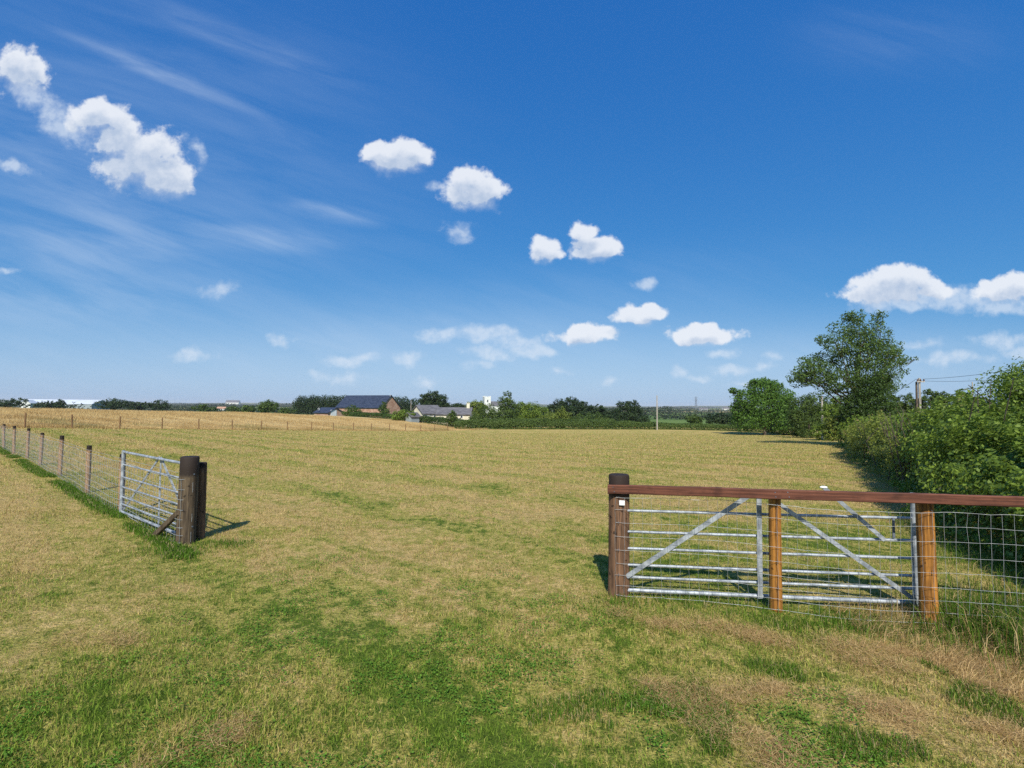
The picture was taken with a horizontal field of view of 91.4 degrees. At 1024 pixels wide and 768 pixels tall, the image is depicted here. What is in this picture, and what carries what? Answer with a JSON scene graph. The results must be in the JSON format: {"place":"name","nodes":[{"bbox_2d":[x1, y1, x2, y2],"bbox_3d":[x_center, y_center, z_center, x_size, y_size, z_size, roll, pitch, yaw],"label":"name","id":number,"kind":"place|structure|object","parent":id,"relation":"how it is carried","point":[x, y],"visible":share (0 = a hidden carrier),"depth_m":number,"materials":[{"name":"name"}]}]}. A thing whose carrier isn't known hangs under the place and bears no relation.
{"place":"outdoors","nodes":[
{"label":"outdoors","id":0,"kind":"place"},
{"bbox_2d":[0,445,207,563],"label":"fence side grass","id":1,"kind":"structure","parent":0,"point":[90,500],"depth_m":8.09,"materials":[{"name":"green plant"}]},
{"bbox_2d":[1,426,445,430],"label":"dead grass","id":2,"kind":"structure","parent":0,"point":[190,428],"depth_m":49.20,"materials":[{"name":"beige plant"}]},
{"bbox_2d":[0,400,1023,767],"bbox_3d":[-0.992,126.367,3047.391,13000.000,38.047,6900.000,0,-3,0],"label":"field","id":3,"kind":"structure","parent":0,"point":[296,550],"depth_m":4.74,"materials":[{"name":"beige plant"}]},
{"bbox_2d":[0,397,28,407],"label":"skyline tree","id":4,"kind":"object","parent":3,"relation":"on","point":[7,403],"visible":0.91,"depth_m":198.80,"materials":[{"name":"green plant"}]},
{"bbox_2d":[21,400,37,407],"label":"white shed","id":5,"kind":"structure","parent":3,"relation":"on","point":[31,401],"depth_m":326.41,"materials":[{"name":"metal"}]},
{"bbox_2d":[33,401,54,408],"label":"skyline tree","id":6,"kind":"object","parent":3,"relation":"on","point":[45,405],"visible":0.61,"depth_m":208.76,"materials":[{"name":"green plant"}]},
{"bbox_2d":[50,399,65,408],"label":"skyline tree","id":7,"kind":"object","parent":3,"relation":"on","point":[61,404],"visible":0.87,"depth_m":204.06,"materials":[{"name":"green plant"}]},
{"bbox_2d":[13,399,109,409],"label":"long shed","id":8,"kind":"structure","parent":3,"relation":"on","point":[87,403],"depth_m":414.62,"materials":[{"name":"white paint"}]},
{"bbox_2d":[0,424,206,544],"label":"stock fence","id":9,"kind":"object","parent":3,"relation":"on","point":[188,513],"visible":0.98,"depth_m":6.59,"materials":[{"name":"metal"}]},
{"bbox_2d":[119,450,194,533],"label":"field gate","id":10,"kind":"structure","parent":9,"relation":"attached to","point":[122,487],"depth_m":7.25,"materials":[{"name":"metal"}]},
{"bbox_2d":[94,398,130,409],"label":"skyline tree","id":11,"kind":"object","parent":3,"relation":"on","point":[114,404],"visible":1,"depth_m":188.76,"materials":[{"name":"green plant"}]},
{"bbox_2d":[122,400,151,409],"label":"skyline tree","id":12,"kind":"object","parent":3,"relation":"on","point":[139,406],"visible":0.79,"depth_m":198.93,"materials":[{"name":"green plant"}]},
{"bbox_2d":[144,399,171,410],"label":"skyline tree","id":13,"kind":"object","parent":3,"relation":"on","point":[161,406],"visible":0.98,"depth_m":198.63,"materials":[{"name":"green plant"}]},
{"bbox_2d":[191,404,218,411],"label":"skyline tree","id":14,"kind":"object","parent":3,"relation":"on","point":[205,408],"visible":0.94,"depth_m":208.84,"materials":[{"name":"green plant"}]},
{"bbox_2d":[225,400,240,404],"bbox_3d":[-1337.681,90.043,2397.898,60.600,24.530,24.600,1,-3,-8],"label":"cottage","id":15,"kind":"structure","parent":3,"relation":"on","point":[233,401],"depth_m":2390.14,"materials":[{"name":"white stone"}]},
{"bbox_2d":[226,406,241,411],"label":"skyline tree","id":16,"kind":"object","parent":3,"relation":"on","point":[232,408],"visible":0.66,"depth_m":188.78,"materials":[{"name":"green plant"}]},
{"bbox_2d":[24,413,447,430],"bbox_3d":[-26.549,5.200,60.874,5.076,4.043,60.928,-1,-3,26],"label":"field fence","id":17,"kind":"object","parent":3,"relation":"on","point":[25,416],"visible":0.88,"depth_m":52.29,"materials":[{"name":"wood"}]},
{"bbox_2d":[0,407,488,430],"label":"standing hay","id":18,"kind":"object","parent":3,"relation":"on","point":[55,417],"visible":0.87,"depth_m":63.18},
{"bbox_2d":[236,405,256,411],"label":"skyline tree","id":19,"kind":"object","parent":3,"relation":"on","point":[251,408],"visible":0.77,"depth_m":168.82,"materials":[{"name":"green plant"}]},
{"bbox_2d":[256,399,279,412],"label":"hedgerow tree","id":20,"kind":"object","parent":3,"relation":"on","point":[267,406],"visible":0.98,"depth_m":149.16,"materials":[{"name":"green plant"}]},
{"bbox_2d":[277,408,296,413],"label":"skyline tree","id":21,"kind":"object","parent":3,"relation":"on","point":[286,410],"visible":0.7,"depth_m":168.98,"materials":[{"name":"green plant"}]},
{"bbox_2d":[313,407,342,415],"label":"brick outbuilding","id":22,"kind":"structure","parent":3,"relation":"on","point":[332,411],"depth_m":148.07,"materials":[{"name":"stone"}]},
{"bbox_2d":[331,410,336,415],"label":"door","id":23,"kind":"structure","parent":22,"relation":"in","point":[333,413],"depth_m":147.86,"materials":[{"name":"white paint"}]},
{"bbox_2d":[342,405,363,416],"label":"hedgerow tree","id":24,"kind":"object","parent":3,"relation":"on","point":[346,413],"visible":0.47,"depth_m":131.02,"materials":[{"name":"green plant"}]},
{"bbox_2d":[293,394,419,414],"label":"plantation","id":25,"kind":"object","parent":3,"relation":"on","point":[311,404],"visible":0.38,"depth_m":214.32,"materials":[{"name":"green plant"}]},
{"bbox_2d":[336,395,400,417],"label":"brick barn","id":26,"kind":"structure","parent":3,"relation":"on","point":[368,403],"depth_m":166.65,"materials":[{"name":"stone"}]},
{"bbox_2d":[378,401,390,413],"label":"hedgerow tree","id":27,"kind":"object","parent":3,"relation":"on","point":[383,406],"visible":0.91,"depth_m":149.13,"materials":[{"name":"green plant"}]},
{"bbox_2d":[390,409,415,420],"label":"hedgerow tree","id":28,"kind":"object","parent":3,"relation":"on","point":[399,415],"visible":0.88,"depth_m":110.91,"materials":[{"name":"green plant"}]},
{"bbox_2d":[349,412,469,426],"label":"hedge","id":29,"kind":"object","parent":3,"relation":"on","point":[440,419],"visible":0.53,"depth_m":119.70,"materials":[{"name":"green plant"}]},
{"bbox_2d":[405,412,420,422],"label":"lean to","id":30,"kind":"object","parent":3,"relation":"on","point":[412,418],"visible":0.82,"depth_m":111.06,"materials":[{"name":"grey stone"}]},
{"bbox_2d":[411,405,438,422],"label":"farmhouse","id":31,"kind":"object","parent":3,"relation":"on","point":[426,410],"visible":0.38,"depth_m":115.89,"materials":[{"name":"grey stone"}]},
{"bbox_2d":[418,391,449,406],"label":"hedgerow tree","id":32,"kind":"object","parent":3,"relation":"on","point":[429,398],"visible":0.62,"depth_m":143.83,"materials":[{"name":"green plant"}]},
{"bbox_2d":[444,410,457,426],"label":"hedgerow tree","id":33,"kind":"object","parent":3,"relation":"on","point":[452,415],"visible":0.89,"depth_m":103.14,"materials":[{"name":"green plant"}]},
{"bbox_2d":[435,403,473,426],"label":"farmhouse wing","id":34,"kind":"structure","parent":3,"relation":"on","point":[463,413],"depth_m":115.58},
{"bbox_2d":[3,400,908,419],"bbox_3d":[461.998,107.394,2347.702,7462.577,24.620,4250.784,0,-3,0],"label":"distant hedgerows","id":35,"kind":"object","parent":3,"relation":"on","point":[662,410],"visible":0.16,"depth_m":507.46,"materials":[{"name":"green plant"}]},
{"bbox_2d":[450,403,464,406],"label":"hedgerow tree","id":36,"kind":"object","parent":3,"relation":"on","point":[457,405],"visible":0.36,"depth_m":158.86,"materials":[{"name":"green plant"}]},
{"bbox_2d":[466,399,487,415],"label":"hedgerow tree","id":37,"kind":"object","parent":3,"relation":"on","point":[474,404],"visible":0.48,"depth_m":124.29,"materials":[{"name":"green plant"}]},
{"bbox_2d":[468,403,505,427],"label":"hedgerow tree","id":38,"kind":"object","parent":3,"relation":"on","point":[489,414],"visible":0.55,"depth_m":102.88,"materials":[{"name":"green plant"}]},
{"bbox_2d":[483,396,490,416],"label":"church tower","id":39,"kind":"structure","parent":3,"relation":"on","point":[486,400],"depth_m":238.46,"materials":[{"name":"white stone"}]},
{"bbox_2d":[491,401,501,410],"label":"church","id":40,"kind":"structure","parent":3,"relation":"on","point":[495,403],"depth_m":242.06,"materials":[{"name":"white stone"}]},
{"bbox_2d":[0,552,1013,767],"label":"clover","id":41,"kind":"object","parent":3,"relation":"on","point":[464,737],"visible":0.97,"depth_m":2.97,"materials":[{"name":"green plant"}]},
{"bbox_2d":[493,390,522,427],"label":"hedgerow tree","id":42,"kind":"object","parent":3,"relation":"on","point":[510,411],"visible":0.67,"depth_m":105.09,"materials":[{"name":"green plant"}]},
{"bbox_2d":[13,603,1023,767],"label":"dry clippings","id":43,"kind":"object","parent":3,"relation":"on","point":[867,700],"visible":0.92,"depth_m":3.04,"materials":[{"name":"plant"}]},
{"bbox_2d":[513,401,550,426],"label":"hedgerow tree","id":44,"kind":"object","parent":3,"relation":"on","point":[525,412],"visible":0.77,"depth_m":106.65,"materials":[{"name":"green plant"}]},
{"bbox_2d":[539,405,571,427],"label":"hedgerow tree","id":45,"kind":"object","parent":3,"relation":"on","point":[561,413],"visible":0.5,"depth_m":100.55,"materials":[{"name":"green plant"}]},
{"bbox_2d":[546,396,588,421],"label":"hedgerow tree","id":46,"kind":"object","parent":3,"relation":"on","point":[575,407],"visible":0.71,"depth_m":124.02,"materials":[{"name":"green plant"}]},
{"bbox_2d":[113,536,1023,674],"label":"grass tufts","id":47,"kind":"object","parent":3,"relation":"on","point":[842,621],"visible":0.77,"depth_m":4.22,"materials":[{"name":"green plant"}]},
{"bbox_2d":[571,411,616,427],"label":"hedgerow tree","id":48,"kind":"object","parent":3,"relation":"on","point":[587,416],"visible":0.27,"depth_m":107.40,"materials":[{"name":"green plant"}]},
{"bbox_2d":[580,404,616,419],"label":"hedgerow tree","id":49,"kind":"object","parent":3,"relation":"on","point":[601,409],"visible":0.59,"depth_m":120.81,"materials":[{"name":"green plant"}]},
{"bbox_2d":[611,400,650,426],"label":"hedgerow tree","id":50,"kind":"object","parent":3,"relation":"on","point":[629,413],"visible":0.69,"depth_m":109.09,"materials":[{"name":"green plant"}]},
{"bbox_2d":[454,417,819,435],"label":"hedge","id":51,"kind":"object","parent":3,"relation":"on","point":[523,422],"visible":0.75,"depth_m":97.50,"materials":[{"name":"green plant"}]},
{"bbox_2d":[656,395,657,429],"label":"utility pole","id":52,"kind":"object","parent":3,"relation":"on","point":[656,413],"visible":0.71,"depth_m":96.80,"materials":[{"name":"grey wood"}]},
{"bbox_2d":[684,414,704,423],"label":"hedgerow tree","id":53,"kind":"object","parent":3,"relation":"on","point":[694,419],"visible":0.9,"depth_m":119.23,"materials":[{"name":"green plant"}]},
{"bbox_2d":[703,411,733,424],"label":"hedgerow tree","id":54,"kind":"object","parent":3,"relation":"on","point":[718,419],"visible":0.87,"depth_m":110.76,"materials":[{"name":"green plant"}]},
{"bbox_2d":[728,376,799,434],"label":"maple tree","id":55,"kind":"object","parent":3,"relation":"on","point":[775,398],"visible":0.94,"depth_m":80.99,"materials":[{"name":"green plant"}]},
{"bbox_2d":[525,653,1023,767],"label":"foreground tufts","id":56,"kind":"object","parent":3,"relation":"on","point":[838,733],"visible":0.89,"depth_m":2.89,"materials":[{"name":"green plant"}]},
{"bbox_2d":[784,391,834,437],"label":"elder bush","id":57,"kind":"object","parent":3,"relation":"on","point":[801,415],"visible":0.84,"depth_m":65.44,"materials":[{"name":"green plant"}]},
{"bbox_2d":[608,473,1023,626],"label":"rail fence","id":58,"kind":"object","parent":3,"relation":"on","point":[620,489],"visible":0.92,"depth_m":4.32,"materials":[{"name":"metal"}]},
{"bbox_2d":[626,486,918,605],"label":"field gate","id":59,"kind":"structure","parent":58,"relation":"attached to","point":[759,569],"depth_m":4.50,"materials":[{"name":"metal"}]},
{"bbox_2d":[821,397,823,439],"bbox_3d":[35.304,4.005,56.891,0.253,5.280,0.241,0,-3,0],"label":"utility pole","id":60,"kind":"object","parent":3,"relation":"on","point":[822,415],"visible":0.42,"depth_m":56.87,"materials":[{"name":"grey wood"}]},
{"bbox_2d":[807,394,849,440],"bbox_3d":[34.632,3.719,53.917,4.202,5.368,4.094,2,-3,-30],"label":"blackthorn bush","id":61,"kind":"object","parent":3,"relation":"on","point":[835,407],"visible":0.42,"depth_m":53.89,"materials":[{"name":"green plant"}]},
{"bbox_2d":[821,415,846,441],"bbox_3d":[26.560,3.785,40.282,3.409,2.883,2.512,0,-3,0],"label":"bramble bush","id":62,"kind":"object","parent":3,"relation":"on","point":[828,422],"visible":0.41,"depth_m":39.92,"materials":[{"name":"green plant"}]},
{"bbox_2d":[785,309,918,406],"bbox_3d":[27.076,-0.436,40.096,10.816,11.372,5.255,0,-3,0],"label":"ash tree","id":63,"kind":"object","parent":3,"relation":"on","point":[811,377],"visible":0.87,"depth_m":39.59,"materials":[{"name":"green plant"}]},
{"bbox_2d":[836,368,902,424],"bbox_3d":[27.504,1.915,38.288,4.545,6.341,3.157,0,-3,0],"label":"ivy clad shrub","id":64,"kind":"object","parent":3,"relation":"on","point":[881,394],"visible":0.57,"depth_m":37.98,"materials":[{"name":"green plant"}]},
{"bbox_2d":[840,407,955,488],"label":"bramble bank","id":65,"kind":"structure","parent":3,"relation":"on","point":[858,436],"depth_m":16.67,"materials":[{"name":"green plant"}]},
{"bbox_2d":[888,392,918,414],"bbox_3d":[40.827,3.594,51.899,4.262,5.400,3.554,0,-3,0],"label":"tree","id":66,"kind":"object","parent":3,"relation":"on","point":[906,406],"visible":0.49,"depth_m":51.06,"materials":[{"name":"green plant"}]},
{"bbox_2d":[915,378,924,411],"bbox_3d":[37.508,2.608,45.940,0.711,6.330,0.405,0,-3,0],"label":"utility pole","id":67,"kind":"object","parent":3,"relation":"on","point":[918,388],"visible":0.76,"depth_m":46.01,"materials":[{"name":"grey wood"}]},
{"bbox_2d":[820,590,1023,702],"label":"dry bents","id":68,"kind":"object","parent":3,"relation":"on","point":[965,658],"visible":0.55,"depth_m":3.67,"materials":[{"name":"plant"}]},
{"bbox_2d":[833,378,1023,570],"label":"hedge","id":69,"kind":"object","parent":3,"relation":"on","point":[963,464],"visible":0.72,"depth_m":7.65,"materials":[{"name":"green plant"}]},
{"bbox_2d":[911,388,953,408],"bbox_3d":[42.270,3.272,49.766,3.916,5.715,3.320,-2,-3,44],"label":"tree","id":70,"kind":"object","parent":3,"relation":"on","point":[924,399],"visible":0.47,"depth_m":49.72,"materials":[{"name":"green plant"}]},
{"bbox_2d":[858,566,1023,677],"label":"rank grass","id":71,"kind":"structure","parent":3,"relation":"on","point":[980,619],"depth_m":3.97,"materials":[{"name":"green plant"}]},
{"bbox_2d":[948,394,983,409],"bbox_3d":[41.452,3.246,45.677,3.860,5.101,2.633,2,-3,-29],"label":"tree","id":72,"kind":"object","parent":3,"relation":"on","point":[962,400],"visible":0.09,"depth_m":45.80,"materials":[{"name":"green plant"}]},
{"bbox_2d":[949,356,1023,453],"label":"hawthorn bush","id":73,"kind":"object","parent":3,"relation":"on","point":[1017,390],"visible":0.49,"depth_m":8.98,"materials":[{"name":"green plant"}]},
{"bbox_2d":[0,0,1023,408],"label":"sky","id":74,"kind":"structure","parent":0,"point":[594,202],"materials":[{"name":"blue"}]},
{"bbox_2d":[811,508,1023,652],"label":"long grass","id":75,"kind":"structure","parent":0,"point":[945,544],"depth_m":5.56,"materials":[{"name":"green plant"}]}
]}

